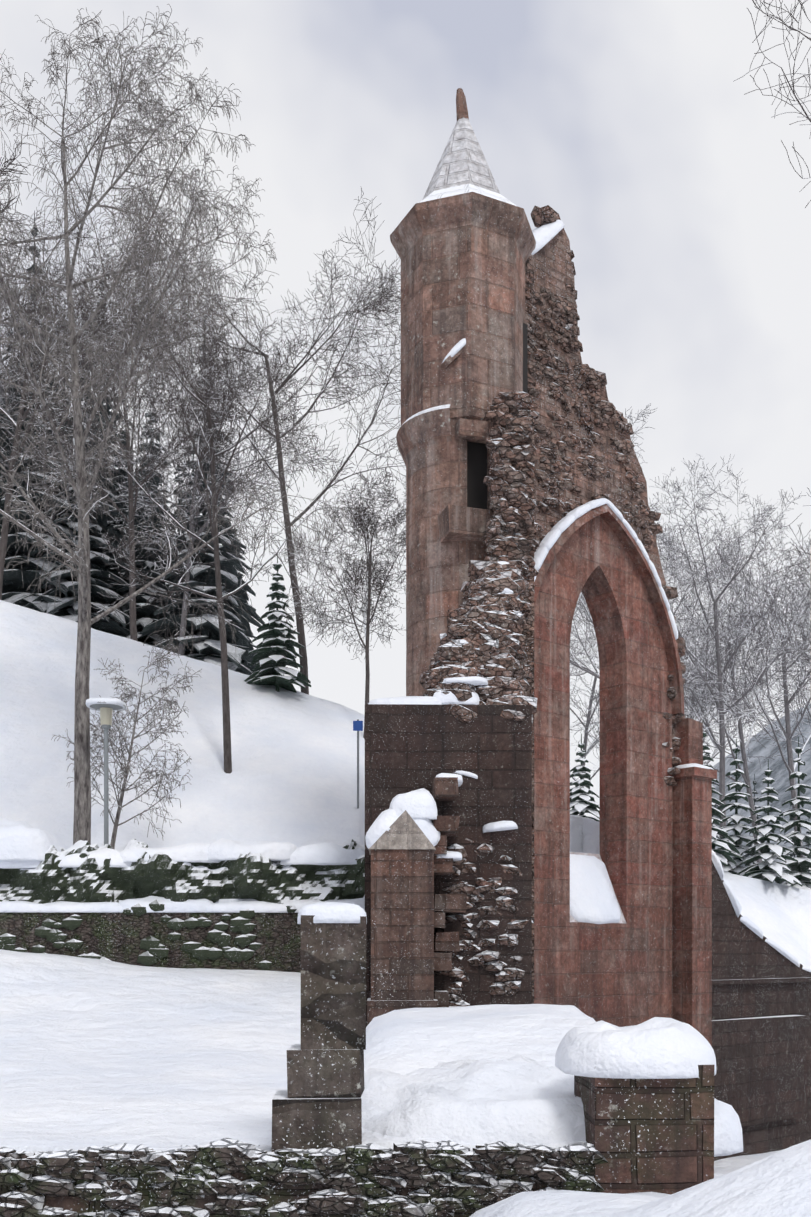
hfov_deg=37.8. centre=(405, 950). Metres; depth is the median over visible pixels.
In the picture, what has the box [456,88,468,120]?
stair tower finial
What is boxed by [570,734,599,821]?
conifer
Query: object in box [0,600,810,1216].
snowy ground
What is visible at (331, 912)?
snow on pier stub
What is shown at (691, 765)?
snow
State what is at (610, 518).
arch molding
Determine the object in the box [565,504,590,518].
snow on hood mould
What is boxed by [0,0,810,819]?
sky
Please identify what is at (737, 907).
snow
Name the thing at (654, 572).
snow on hood mould
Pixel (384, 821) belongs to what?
snow
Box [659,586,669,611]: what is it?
snow on hood mould
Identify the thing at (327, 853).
snow on hedge
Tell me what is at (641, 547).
snow on hood mould
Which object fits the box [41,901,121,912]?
snow on wall ledge
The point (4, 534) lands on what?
bare tree
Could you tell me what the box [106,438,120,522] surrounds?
conifer forest
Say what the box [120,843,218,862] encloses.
snow on hedge
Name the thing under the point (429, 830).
snow
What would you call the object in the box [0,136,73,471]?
bare tree
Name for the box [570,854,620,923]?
snow window sill
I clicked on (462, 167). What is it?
stair tower spire
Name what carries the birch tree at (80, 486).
on the snowy ground
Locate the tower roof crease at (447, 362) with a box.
[440,348,462,368]
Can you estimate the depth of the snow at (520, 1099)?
10.73 m
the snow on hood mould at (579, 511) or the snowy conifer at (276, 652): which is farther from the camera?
the snowy conifer at (276, 652)
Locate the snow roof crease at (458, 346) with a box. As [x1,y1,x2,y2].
[442,338,465,362]
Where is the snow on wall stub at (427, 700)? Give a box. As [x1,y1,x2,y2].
[368,696,443,704]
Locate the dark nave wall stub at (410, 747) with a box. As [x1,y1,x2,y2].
[365,704,531,1026]
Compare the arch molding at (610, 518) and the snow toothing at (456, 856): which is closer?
the snow toothing at (456, 856)
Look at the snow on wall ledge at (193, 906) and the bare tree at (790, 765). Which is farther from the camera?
the bare tree at (790, 765)
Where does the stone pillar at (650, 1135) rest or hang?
on the snowy ground
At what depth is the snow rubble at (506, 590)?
24.15 m
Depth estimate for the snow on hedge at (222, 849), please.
26.21 m
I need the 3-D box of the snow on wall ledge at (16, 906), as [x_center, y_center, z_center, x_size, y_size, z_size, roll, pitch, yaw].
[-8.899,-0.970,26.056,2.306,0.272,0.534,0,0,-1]
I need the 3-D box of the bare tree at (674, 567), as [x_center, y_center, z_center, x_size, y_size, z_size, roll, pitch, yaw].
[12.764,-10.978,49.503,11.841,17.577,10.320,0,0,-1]
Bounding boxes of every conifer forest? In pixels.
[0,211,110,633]
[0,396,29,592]
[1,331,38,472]
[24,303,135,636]
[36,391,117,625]
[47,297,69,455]
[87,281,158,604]
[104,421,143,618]
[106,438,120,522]
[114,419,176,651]
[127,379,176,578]
[133,444,149,549]
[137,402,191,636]
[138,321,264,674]
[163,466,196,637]
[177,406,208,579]
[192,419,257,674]
[233,520,257,665]
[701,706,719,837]
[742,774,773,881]
[783,819,802,882]
[804,830,810,871]
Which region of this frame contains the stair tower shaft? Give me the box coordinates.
[406,418,488,695]
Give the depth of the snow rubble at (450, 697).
23.17 m
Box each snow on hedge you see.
[0,861,40,868]
[55,848,131,867]
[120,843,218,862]
[207,838,296,861]
[280,842,364,864]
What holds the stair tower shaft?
on the snowy ground
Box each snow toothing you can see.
[435,851,461,860]
[436,773,462,786]
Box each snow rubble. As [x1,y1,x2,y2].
[433,691,479,704]
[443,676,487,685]
[454,771,477,778]
[460,639,490,652]
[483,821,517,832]
[502,588,512,592]
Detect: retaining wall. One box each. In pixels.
[0,912,300,972]
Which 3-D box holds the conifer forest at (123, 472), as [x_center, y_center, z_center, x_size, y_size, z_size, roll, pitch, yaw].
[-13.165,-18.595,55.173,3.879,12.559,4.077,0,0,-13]
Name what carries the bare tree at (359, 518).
on the snowy ground
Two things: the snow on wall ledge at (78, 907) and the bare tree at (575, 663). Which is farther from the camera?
the bare tree at (575, 663)
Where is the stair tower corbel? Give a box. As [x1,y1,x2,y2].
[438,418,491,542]
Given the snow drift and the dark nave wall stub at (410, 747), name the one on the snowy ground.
the dark nave wall stub at (410, 747)
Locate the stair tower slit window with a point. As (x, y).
(525, 357)
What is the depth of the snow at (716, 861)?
32.41 m
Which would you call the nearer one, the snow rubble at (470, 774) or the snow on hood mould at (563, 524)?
the snow rubble at (470, 774)
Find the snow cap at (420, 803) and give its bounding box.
[389,788,437,822]
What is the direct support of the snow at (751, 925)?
on the transept wall at (761, 1017)
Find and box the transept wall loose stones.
[525,205,685,786]
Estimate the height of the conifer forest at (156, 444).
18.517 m
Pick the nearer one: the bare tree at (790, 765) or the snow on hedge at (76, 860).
the snow on hedge at (76, 860)
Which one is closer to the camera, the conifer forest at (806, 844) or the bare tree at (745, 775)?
the bare tree at (745, 775)
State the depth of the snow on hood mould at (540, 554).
27.36 m
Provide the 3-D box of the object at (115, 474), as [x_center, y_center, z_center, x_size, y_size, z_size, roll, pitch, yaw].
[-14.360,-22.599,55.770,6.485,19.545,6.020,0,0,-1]
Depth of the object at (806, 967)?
35.52 m
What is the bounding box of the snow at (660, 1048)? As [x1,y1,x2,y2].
[555,1017,715,1078]
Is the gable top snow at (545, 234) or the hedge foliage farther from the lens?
the gable top snow at (545, 234)
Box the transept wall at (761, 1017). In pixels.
[712,862,810,1160]
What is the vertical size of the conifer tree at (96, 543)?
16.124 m
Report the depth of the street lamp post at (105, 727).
28.32 m
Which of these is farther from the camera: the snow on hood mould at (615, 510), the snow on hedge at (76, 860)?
the snow on hood mould at (615, 510)
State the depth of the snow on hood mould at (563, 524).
27.93 m
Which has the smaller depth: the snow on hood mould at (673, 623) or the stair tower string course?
the stair tower string course
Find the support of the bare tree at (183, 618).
on the snowy ground
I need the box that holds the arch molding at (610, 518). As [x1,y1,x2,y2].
[534,504,683,714]
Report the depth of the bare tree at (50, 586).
50.43 m
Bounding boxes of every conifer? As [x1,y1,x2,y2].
[244,553,310,692]
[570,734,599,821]
[702,722,741,866]
[715,739,761,879]
[736,759,801,885]
[763,737,810,890]
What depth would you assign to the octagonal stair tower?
25.82 m
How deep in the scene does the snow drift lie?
26.03 m
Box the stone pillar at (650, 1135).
[574,1064,713,1194]
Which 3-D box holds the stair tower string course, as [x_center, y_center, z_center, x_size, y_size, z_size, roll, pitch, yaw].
[1.029,-11.459,27.270,2.272,0.750,3.056,0,0,43]
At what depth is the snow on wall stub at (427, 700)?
23.05 m
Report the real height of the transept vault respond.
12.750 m
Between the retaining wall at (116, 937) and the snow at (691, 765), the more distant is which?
the snow at (691, 765)
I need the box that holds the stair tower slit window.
[523,323,527,392]
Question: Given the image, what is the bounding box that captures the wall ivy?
[0,900,364,968]
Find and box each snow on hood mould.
[534,547,548,569]
[537,529,560,549]
[550,515,575,532]
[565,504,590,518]
[583,498,606,508]
[607,499,623,520]
[622,519,637,540]
[636,539,649,563]
[649,560,661,586]
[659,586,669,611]
[668,610,677,639]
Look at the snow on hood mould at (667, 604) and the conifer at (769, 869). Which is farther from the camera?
the conifer at (769, 869)
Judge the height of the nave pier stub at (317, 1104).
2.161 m
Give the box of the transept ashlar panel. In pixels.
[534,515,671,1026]
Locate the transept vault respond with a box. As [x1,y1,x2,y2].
[672,718,716,1045]
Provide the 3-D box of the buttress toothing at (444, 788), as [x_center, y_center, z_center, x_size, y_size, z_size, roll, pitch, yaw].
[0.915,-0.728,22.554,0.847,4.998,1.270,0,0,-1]
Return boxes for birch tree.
[0,4,362,844]
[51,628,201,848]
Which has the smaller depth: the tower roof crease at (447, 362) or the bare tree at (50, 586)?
the tower roof crease at (447, 362)
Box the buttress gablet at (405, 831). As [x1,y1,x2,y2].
[369,810,435,854]
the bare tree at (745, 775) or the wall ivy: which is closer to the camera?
the wall ivy
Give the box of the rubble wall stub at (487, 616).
[419,391,538,1005]
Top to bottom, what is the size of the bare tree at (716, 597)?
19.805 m
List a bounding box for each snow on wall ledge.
[0,901,44,911]
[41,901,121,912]
[119,896,212,912]
[205,901,287,912]
[284,898,364,912]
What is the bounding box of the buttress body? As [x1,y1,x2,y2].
[367,849,437,1025]
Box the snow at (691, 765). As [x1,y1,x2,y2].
[674,763,709,768]
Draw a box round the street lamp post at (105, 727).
[89,702,125,844]
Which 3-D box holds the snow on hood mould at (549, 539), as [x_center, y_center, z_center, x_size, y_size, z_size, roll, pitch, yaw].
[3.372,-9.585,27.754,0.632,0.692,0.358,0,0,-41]
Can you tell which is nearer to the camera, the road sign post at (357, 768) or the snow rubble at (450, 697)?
the snow rubble at (450, 697)
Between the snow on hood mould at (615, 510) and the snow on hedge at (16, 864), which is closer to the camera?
the snow on hedge at (16, 864)
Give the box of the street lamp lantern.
[100,707,112,725]
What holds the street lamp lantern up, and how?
attached to the street lamp post at (105, 727)
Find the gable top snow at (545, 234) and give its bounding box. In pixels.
[531,220,564,254]
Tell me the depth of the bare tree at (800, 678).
59.65 m
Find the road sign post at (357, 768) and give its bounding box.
[357,719,358,807]
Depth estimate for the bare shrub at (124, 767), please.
30.63 m
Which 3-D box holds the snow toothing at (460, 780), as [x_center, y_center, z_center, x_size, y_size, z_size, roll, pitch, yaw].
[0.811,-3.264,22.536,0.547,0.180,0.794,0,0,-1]
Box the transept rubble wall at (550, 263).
[525,228,674,1018]
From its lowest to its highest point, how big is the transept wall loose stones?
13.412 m
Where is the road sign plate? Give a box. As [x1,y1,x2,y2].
[353,721,362,730]
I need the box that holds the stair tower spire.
[421,117,515,205]
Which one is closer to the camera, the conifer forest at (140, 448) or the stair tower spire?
the stair tower spire
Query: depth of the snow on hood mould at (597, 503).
28.64 m
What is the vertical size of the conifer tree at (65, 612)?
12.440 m
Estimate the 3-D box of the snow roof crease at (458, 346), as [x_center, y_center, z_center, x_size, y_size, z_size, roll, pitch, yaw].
[1.451,-13.431,25.927,1.369,1.427,0.494,0,0,-21]
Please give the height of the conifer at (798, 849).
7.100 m
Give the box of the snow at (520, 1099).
[361,1055,742,1156]
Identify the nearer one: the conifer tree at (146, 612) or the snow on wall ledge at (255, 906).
the snow on wall ledge at (255, 906)
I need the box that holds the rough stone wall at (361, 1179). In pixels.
[0,1137,608,1216]
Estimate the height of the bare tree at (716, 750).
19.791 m
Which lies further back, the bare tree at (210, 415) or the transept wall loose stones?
the bare tree at (210, 415)
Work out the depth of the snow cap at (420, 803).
21.79 m
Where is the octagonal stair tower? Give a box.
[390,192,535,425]
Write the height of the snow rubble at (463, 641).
0.337 m
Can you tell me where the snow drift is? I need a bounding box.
[0,817,60,860]
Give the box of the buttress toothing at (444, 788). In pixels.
[431,777,466,1007]
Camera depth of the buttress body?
21.78 m
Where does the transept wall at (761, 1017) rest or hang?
on the snowy ground
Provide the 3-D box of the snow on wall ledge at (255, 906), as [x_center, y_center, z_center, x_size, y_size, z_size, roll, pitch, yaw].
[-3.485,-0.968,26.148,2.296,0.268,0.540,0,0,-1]
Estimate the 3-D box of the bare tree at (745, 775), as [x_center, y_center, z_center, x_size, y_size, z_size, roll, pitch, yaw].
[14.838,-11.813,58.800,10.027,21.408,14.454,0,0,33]
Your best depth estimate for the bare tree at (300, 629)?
45.10 m
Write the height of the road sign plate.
0.300 m
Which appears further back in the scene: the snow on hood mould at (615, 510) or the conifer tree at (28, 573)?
the conifer tree at (28, 573)
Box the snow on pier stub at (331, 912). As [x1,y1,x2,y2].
[297,902,366,923]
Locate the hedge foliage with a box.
[0,838,364,912]
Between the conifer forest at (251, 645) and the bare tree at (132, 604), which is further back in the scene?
the conifer forest at (251, 645)
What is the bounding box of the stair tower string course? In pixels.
[396,404,451,464]
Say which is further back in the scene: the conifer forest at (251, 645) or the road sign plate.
the conifer forest at (251, 645)
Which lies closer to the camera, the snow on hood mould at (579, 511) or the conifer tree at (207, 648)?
the snow on hood mould at (579, 511)
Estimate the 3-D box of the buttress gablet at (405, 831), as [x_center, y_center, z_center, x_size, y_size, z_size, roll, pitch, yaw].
[-0.068,-2.224,22.404,1.240,0.720,1.350,0,0,-1]
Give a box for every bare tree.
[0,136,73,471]
[0,195,168,599]
[0,243,244,640]
[0,274,155,589]
[30,240,398,773]
[94,323,301,654]
[95,164,405,694]
[270,459,405,739]
[570,403,800,722]
[570,465,810,862]
[570,503,808,718]
[570,600,688,786]
[572,453,810,866]
[576,630,803,780]
[684,487,810,880]
[721,576,810,745]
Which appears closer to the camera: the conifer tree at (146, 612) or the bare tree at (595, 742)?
the conifer tree at (146, 612)
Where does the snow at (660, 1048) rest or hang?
attached to the stone pillar at (650, 1135)
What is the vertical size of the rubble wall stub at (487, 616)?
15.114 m
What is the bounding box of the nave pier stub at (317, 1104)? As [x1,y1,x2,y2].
[272,915,365,1151]

